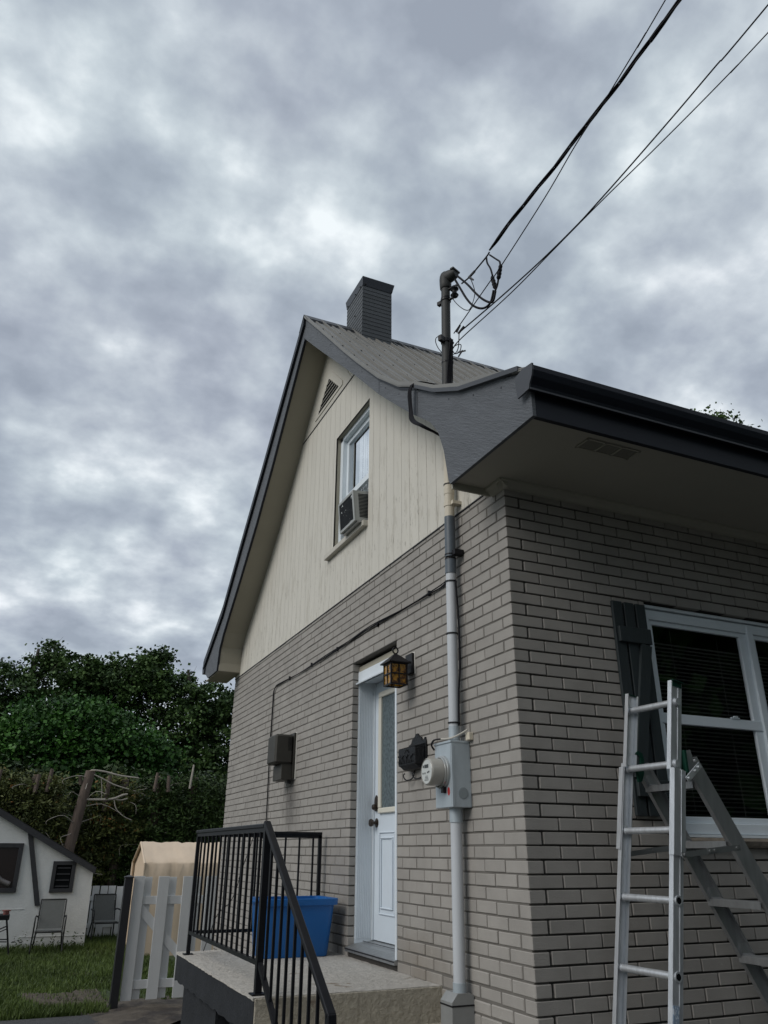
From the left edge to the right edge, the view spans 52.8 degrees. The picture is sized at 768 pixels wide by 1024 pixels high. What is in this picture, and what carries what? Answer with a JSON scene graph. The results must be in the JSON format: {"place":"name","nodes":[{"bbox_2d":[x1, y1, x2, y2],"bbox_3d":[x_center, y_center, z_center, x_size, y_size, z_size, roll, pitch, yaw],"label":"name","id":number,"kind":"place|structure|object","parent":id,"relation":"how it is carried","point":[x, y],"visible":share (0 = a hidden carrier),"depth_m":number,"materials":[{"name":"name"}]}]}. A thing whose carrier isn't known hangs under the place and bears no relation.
{"place":"outdoors","nodes":[
{"label":"outdoors","id":0,"kind":"place"},
{"bbox_2d":[0,1015,180,1023],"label":"driveway","id":1,"kind":"structure","parent":0,"point":[84,1019],"depth_m":8.86,"materials":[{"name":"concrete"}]},
{"bbox_2d":[174,949,441,1023],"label":"concrete porch","id":2,"kind":"object","parent":1,"relation":"on","point":[218,985],"visible":0.71,"depth_m":4.48,"materials":[{"name":"concrete"},{"name":"charcoal paint"}]},
{"bbox_2d":[182,821,336,1023],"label":"porch railing","id":3,"kind":"object","parent":2,"relation":"on","point":[269,848],"visible":0.97,"depth_m":4.41,"materials":[{"name":"metal"}]},
{"bbox_2d":[203,836,262,950],"bbox_3d":[-1.155,2.942,6.016,0.414,0.826,0.043,6,-24,-12],"label":"hanging cord","id":4,"kind":"object","parent":3,"relation":"hanging from","point":[237,885],"visible":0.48,"depth_m":6.03,"materials":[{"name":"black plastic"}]},
{"bbox_2d":[252,896,337,958],"bbox_3d":[-0.695,3.099,5.794,0.606,0.380,0.429,10,-26,-22],"label":"storage bin","id":5,"kind":"object","parent":2,"relation":"on","point":[317,912],"visible":0.56,"depth_m":5.68,"materials":[{"name":"blue plastic"}]},
{"bbox_2d":[202,276,767,1023],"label":"brick house","id":6,"kind":"structure","parent":1,"relation":"on","point":[612,542],"depth_m":4.92,"materials":[{"name":"grey brick"}]},
{"bbox_2d":[267,732,297,783],"bbox_3d":[-1.014,2.419,7.596,0.212,0.475,0.348,10,-26,-22],"label":"heater vent hood","id":7,"kind":"object","parent":6,"relation":"attached to","point":[282,754],"visible":1,"depth_m":7.49,"materials":[{"name":"grey metal"}]},
{"bbox_2d":[324,399,369,560],"bbox_3d":[-0.281,-0.286,7.475,0.224,1.309,1.007,10,-26,-22],"label":"gable window","id":8,"kind":"structure","parent":6,"relation":"in","point":[352,465],"depth_m":7.66,"materials":[{"name":"plastic"}]},
{"bbox_2d":[338,490,367,535],"bbox_3d":[-0.191,0.022,7.043,0.354,0.327,0.368,10,-26,-22],"label":"air conditioner","id":9,"kind":"object","parent":6,"relation":"attached to","point":[353,509],"visible":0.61,"depth_m":6.90,"materials":[{"name":"plastic"}]},
{"bbox_2d":[266,580,445,820],"bbox_3d":[-0.395,2.167,6.391,0.061,2.204,4.168,10,-26,-22],"label":"wall cable","id":10,"kind":"object","parent":6,"relation":"attached to","point":[443,584],"depth_m":6.78,"materials":[{"name":"black"}]},
{"bbox_2d":[368,682,394,944],"bbox_3d":[0.085,2.175,5.813,0.111,1.900,0.843,10,-26,-22],"label":"door","id":11,"kind":"structure","parent":6,"relation":"in","point":[383,806],"depth_m":5.95,"materials":[{"name":"white"}]},
{"bbox_2d":[380,647,415,687],"bbox_3d":[0.103,1.090,5.454,0.216,0.277,0.164,10,-26,-22],"label":"wall lantern","id":12,"kind":"object","parent":6,"relation":"attached to","point":[398,669],"depth_m":5.40,"materials":[{"name":"black metal"}]},
{"bbox_2d":[398,733,427,780],"bbox_3d":[0.187,1.631,5.161,0.094,0.298,0.277,10,-26,-22],"label":"mailbox","id":13,"kind":"object","parent":6,"relation":"attached to","point":[413,756],"visible":0.92,"depth_m":5.10,"materials":[{"name":"black metal"}]},
{"bbox_2d":[421,453,474,1023],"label":"conduit pipe","id":14,"kind":"object","parent":6,"relation":"attached to","point":[446,771],"visible":0.98,"depth_m":4.51,"materials":[{"name":"grey plastic"}]},
{"bbox_2d":[455,579,460,725],"bbox_3d":[0.465,0.860,4.832,0.021,0.921,0.043,10,-26,-22],"label":"conduit cable","id":15,"kind":"object","parent":14,"relation":"attached to","point":[459,653],"visible":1,"depth_m":4.81,"materials":[{"name":"black plastic"}]},
{"bbox_2d":[437,267,459,383],"bbox_3d":[0.468,-1.261,5.806,0.204,1.389,0.218,10,-26,-22],"label":"service mast","id":16,"kind":"object","parent":6,"relation":"attached to","point":[447,278],"visible":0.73,"depth_m":5.92,"materials":[{"name":"metal"}]},
{"bbox_2d":[408,338,452,435],"bbox_3d":[0.372,-0.874,5.481,0.372,1.026,0.220,10,-26,-22],"label":"mast cable bundle","id":17,"kind":"object","parent":16,"relation":"attached to","point":[449,378],"visible":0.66,"depth_m":5.50,"materials":[{"name":"black rubber"}]},
{"bbox_2d":[435,325,465,356],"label":"wire clamps","id":18,"kind":"object","parent":16,"relation":"attached to","point":[458,344],"visible":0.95,"depth_m":5.72,"materials":[{"name":"silver metal"}]},
{"bbox_2d":[454,0,665,332],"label":"overhead wire","id":19,"kind":"object","parent":18,"relation":"attached to","point":[566,160],"visible":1,"depth_m":5.15,"materials":[{"name":"black"}]},
{"bbox_2d":[453,32,767,348],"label":"overhead wire","id":20,"kind":"object","parent":18,"relation":"attached to","point":[732,70],"visible":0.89,"depth_m":5.22,"materials":[{"name":"black"}]},
{"bbox_2d":[461,4,767,330],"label":"overhead wire","id":21,"kind":"object","parent":18,"relation":"attached to","point":[737,41],"visible":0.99,"depth_m":5.13,"materials":[{"name":"black"}]},
{"bbox_2d":[452,252,502,310],"bbox_3d":[0.683,-1.663,5.700,0.035,0.491,0.497,19,-30,-36],"label":"drip loop","id":22,"kind":"object","parent":16,"relation":"hanging from","point":[495,285],"visible":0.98,"depth_m":5.64,"materials":[{"name":"black rubber"}]},
{"bbox_2d":[489,0,681,250],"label":"service cable","id":23,"kind":"object","parent":6,"relation":"attached to","point":[614,89],"visible":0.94,"depth_m":5.24,"materials":[{"name":"black plastic"}]},
{"bbox_2d":[644,604,767,838],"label":"front window","id":24,"kind":"structure","parent":6,"relation":"in","point":[746,633],"depth_m":4.95,"materials":[{"name":"plastic"}]},
{"bbox_2d":[612,679,767,1023],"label":"aluminium ladder","id":25,"kind":"object","parent":1,"relation":"on","point":[682,844],"visible":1,"depth_m":3.82,"materials":[{"name":"silver metal"}]},
{"bbox_2d":[0,927,182,1020],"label":"ground","id":26,"kind":"structure","parent":0,"point":[108,991],"depth_m":12.35,"materials":[{"name":"green plant"}]},
{"bbox_2d":[0,910,10,954],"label":"metal stand","id":27,"kind":"object","parent":26,"relation":"on","point":[5,915],"visible":0.94,"depth_m":14.42,"materials":[{"name":"black metal"}]},
{"bbox_2d":[0,764,26,817],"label":"cut cedar","id":28,"kind":"object","parent":26,"relation":"on","point":[3,777],"visible":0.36,"depth_m":18.75,"materials":[{"name":"green plant"}]},
{"bbox_2d":[0,768,78,845],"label":"cut cedar","id":29,"kind":"object","parent":26,"relation":"on","point":[35,807],"visible":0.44,"depth_m":18.80,"materials":[{"name":"green plant"}]},
{"bbox_2d":[0,751,80,840],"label":"dark shrub","id":30,"kind":"object","parent":26,"relation":"on","point":[14,767],"visible":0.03,"depth_m":21.26,"materials":[{"name":"green plant"}]},
{"bbox_2d":[28,898,66,953],"bbox_3d":[-6.531,8.079,15.123,0.600,0.904,0.694,9,-25,-18],"label":"patio chair","id":31,"kind":"object","parent":26,"relation":"on","point":[51,916],"visible":1,"depth_m":15.35,"materials":[{"name":"grey fabric"}]},
{"bbox_2d":[11,931,83,947],"bbox_3d":[-6.766,8.602,15.539,1.394,0.371,0.236,10,-26,-22],"label":"weed","id":32,"kind":"object","parent":26,"relation":"on","point":[42,940],"visible":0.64,"depth_m":15.50,"materials":[{"name":"green plant"}]},
{"bbox_2d":[0,638,96,722],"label":"leafy tree","id":33,"kind":"object","parent":26,"relation":"on","point":[29,680],"visible":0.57,"depth_m":30.34,"materials":[{"name":"green plant"}]},
{"bbox_2d":[0,808,96,948],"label":"playhouse","id":34,"kind":"object","parent":26,"relation":"on","point":[36,866],"visible":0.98,"depth_m":15.96,"materials":[{"name":"white paint"}]},
{"bbox_2d":[0,843,23,892],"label":"window","id":35,"kind":"structure","parent":34,"relation":"in","point":[10,853],"depth_m":15.82,"materials":[{"name":"black glass"}]},
{"bbox_2d":[49,861,76,892],"bbox_3d":[-6.690,7.600,16.120,0.455,0.592,0.044,10,-26,-22],"label":"window","id":36,"kind":"structure","parent":34,"relation":"in","point":[63,872],"depth_m":16.11,"materials":[{"name":"black"}]},
{"bbox_2d":[22,989,105,1006],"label":"bare soil","id":37,"kind":"structure","parent":26,"relation":"on","point":[76,993],"depth_m":10.25,"materials":[{"name":"soil"}]},
{"bbox_2d":[36,769,138,876],"bbox_3d":[-7.748,8.218,18.858,2.254,3.674,2.057,-15,-28,31],"label":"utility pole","id":38,"kind":"object","parent":26,"relation":"on","point":[72,829],"visible":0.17,"depth_m":19.00,"materials":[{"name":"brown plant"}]},
{"bbox_2d":[0,681,197,811],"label":"leafy tree","id":39,"kind":"object","parent":26,"relation":"on","point":[73,734],"visible":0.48,"depth_m":25.04,"materials":[{"name":"green plant"}]},
{"bbox_2d":[61,808,136,929],"bbox_3d":[-7.426,9.003,20.081,2.737,3.218,1.831,10,-26,-22],"label":"cut cedar","id":40,"kind":"object","parent":26,"relation":"on","point":[98,868],"visible":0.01,"depth_m":19.81,"materials":[{"name":"green plant"}]},
{"bbox_2d":[87,893,120,938],"bbox_3d":[-6.141,8.914,17.016,0.600,0.904,0.694,12,-26,-25],"label":"patio chair","id":41,"kind":"object","parent":26,"relation":"on","point":[103,909],"visible":0.87,"depth_m":17.25,"materials":[{"name":"grey fabric"}]},
{"bbox_2d":[85,886,123,935],"bbox_3d":[-5.591,9.305,18.101,2.840,1.038,0.058,10,-26,-22],"label":"board fence","id":42,"kind":"object","parent":26,"relation":"on","point":[106,928],"visible":0.11,"depth_m":17.75,"materials":[{"name":"white paint"}]},
{"bbox_2d":[40,644,184,722],"bbox_3d":[-11.046,9.960,30.531,5.344,9.853,4.062,0,-24,2],"label":"leafy tree","id":43,"kind":"object","parent":26,"relation":"on","point":[136,680],"visible":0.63,"depth_m":31.16,"materials":[{"name":"green plant"}]},
{"bbox_2d":[59,759,172,873],"bbox_3d":[-7.471,9.257,21.804,5.376,4.287,3.065,10,-26,-22],"label":"dark shrub","id":44,"kind":"object","parent":26,"relation":"on","point":[119,768],"visible":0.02,"depth_m":22.03,"materials":[{"name":"green plant"}]},
{"bbox_2d":[61,771,171,931],"bbox_3d":[-6.836,8.469,19.488,2.038,3.713,2.418,-15,-28,31],"label":"cut cedar","id":45,"kind":"object","parent":26,"relation":"on","point":[95,831],"visible":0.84,"depth_m":19.38,"materials":[{"name":"green plant"}]},
{"bbox_2d":[106,772,195,891],"bbox_3d":[-6.038,8.598,19.821,2.561,3.754,1.943,10,-26,-22],"label":"cut cedar","id":46,"kind":"object","parent":26,"relation":"on","point":[161,786],"visible":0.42,"depth_m":19.87,"materials":[{"name":"green plant"}]},
{"bbox_2d":[125,841,221,955],"bbox_3d":[-3.451,7.904,16.021,3.352,1.992,1.776,10,-26,-22],"label":"fabric shelter","id":47,"kind":"object","parent":26,"relation":"on","point":[155,860],"visible":0.27,"depth_m":15.23,"materials":[{"name":"beige fabric"}]},
{"bbox_2d":[138,763,227,839],"bbox_3d":[-5.027,9.594,22.645,5.347,4.385,3.326,10,-26,-22],"label":"dark shrub","id":48,"kind":"object","parent":26,"relation":"on","point":[218,772],"visible":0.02,"depth_m":23.15,"materials":[{"name":"green plant"}]},
{"bbox_2d":[131,663,234,778],"bbox_3d":[-8.011,10.594,31.092,4.810,9.228,4.272,-7,-25,17],"label":"leafy tree","id":49,"kind":"object","parent":26,"relation":"on","point":[193,718],"visible":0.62,"depth_m":31.30,"materials":[{"name":"green plant"}]},
{"bbox_2d":[151,765,225,842],"bbox_3d":[-5.150,8.735,20.299,2.450,3.908,1.962,10,-26,-22],"label":"cut cedar","id":50,"kind":"object","parent":26,"relation":"on","point":[192,782],"visible":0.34,"depth_m":20.35,"materials":[{"name":"green plant"}]},
{"bbox_2d":[190,773,227,842],"bbox_3d":[-4.141,8.932,20.614,2.544,3.813,1.898,10,-26,-22],"label":"cut cedar","id":51,"kind":"object","parent":26,"relation":"on","point":[219,804],"visible":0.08,"depth_m":20.66,"materials":[{"name":"green plant"}]},
{"bbox_2d":[185,689,233,782],"bbox_3d":[-5.241,11.333,31.540,6.322,8.250,4.387,10,-26,-22],"label":"leafy tree","id":52,"kind":"object","parent":26,"relation":"on","point":[226,733],"visible":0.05,"depth_m":31.11,"materials":[{"name":"green plant"}]},
{"bbox_2d":[691,402,761,426],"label":"leafy tree","id":53,"kind":"object","parent":26,"relation":"on","point":[722,415],"visible":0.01,"depth_m":24.03,"materials":[{"name":"green plant"}]},
{"bbox_2d":[80,996,182,1023],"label":"soil","id":54,"kind":"structure","parent":0,"point":[151,1011],"depth_m":9.23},
{"bbox_2d":[108,875,133,1009],"bbox_3d":[-3.347,5.454,9.853,0.120,1.512,0.120,10,-26,-22],"label":"gate post","id":55,"kind":"object","parent":54,"relation":"on","point":[120,945],"visible":0.91,"depth_m":9.80,"materials":[{"name":"black metal"}]},
{"bbox_2d":[119,876,216,1000],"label":"picket gate","id":56,"kind":"structure","parent":55,"relation":"attached to","point":[156,983],"depth_m":10.05,"materials":[{"name":"white paint"}]},
{"bbox_2d":[0,0,767,763],"label":"sky","id":57,"kind":"structure","parent":0,"point":[184,183],"materials":[{"name":"grey"}]}
]}

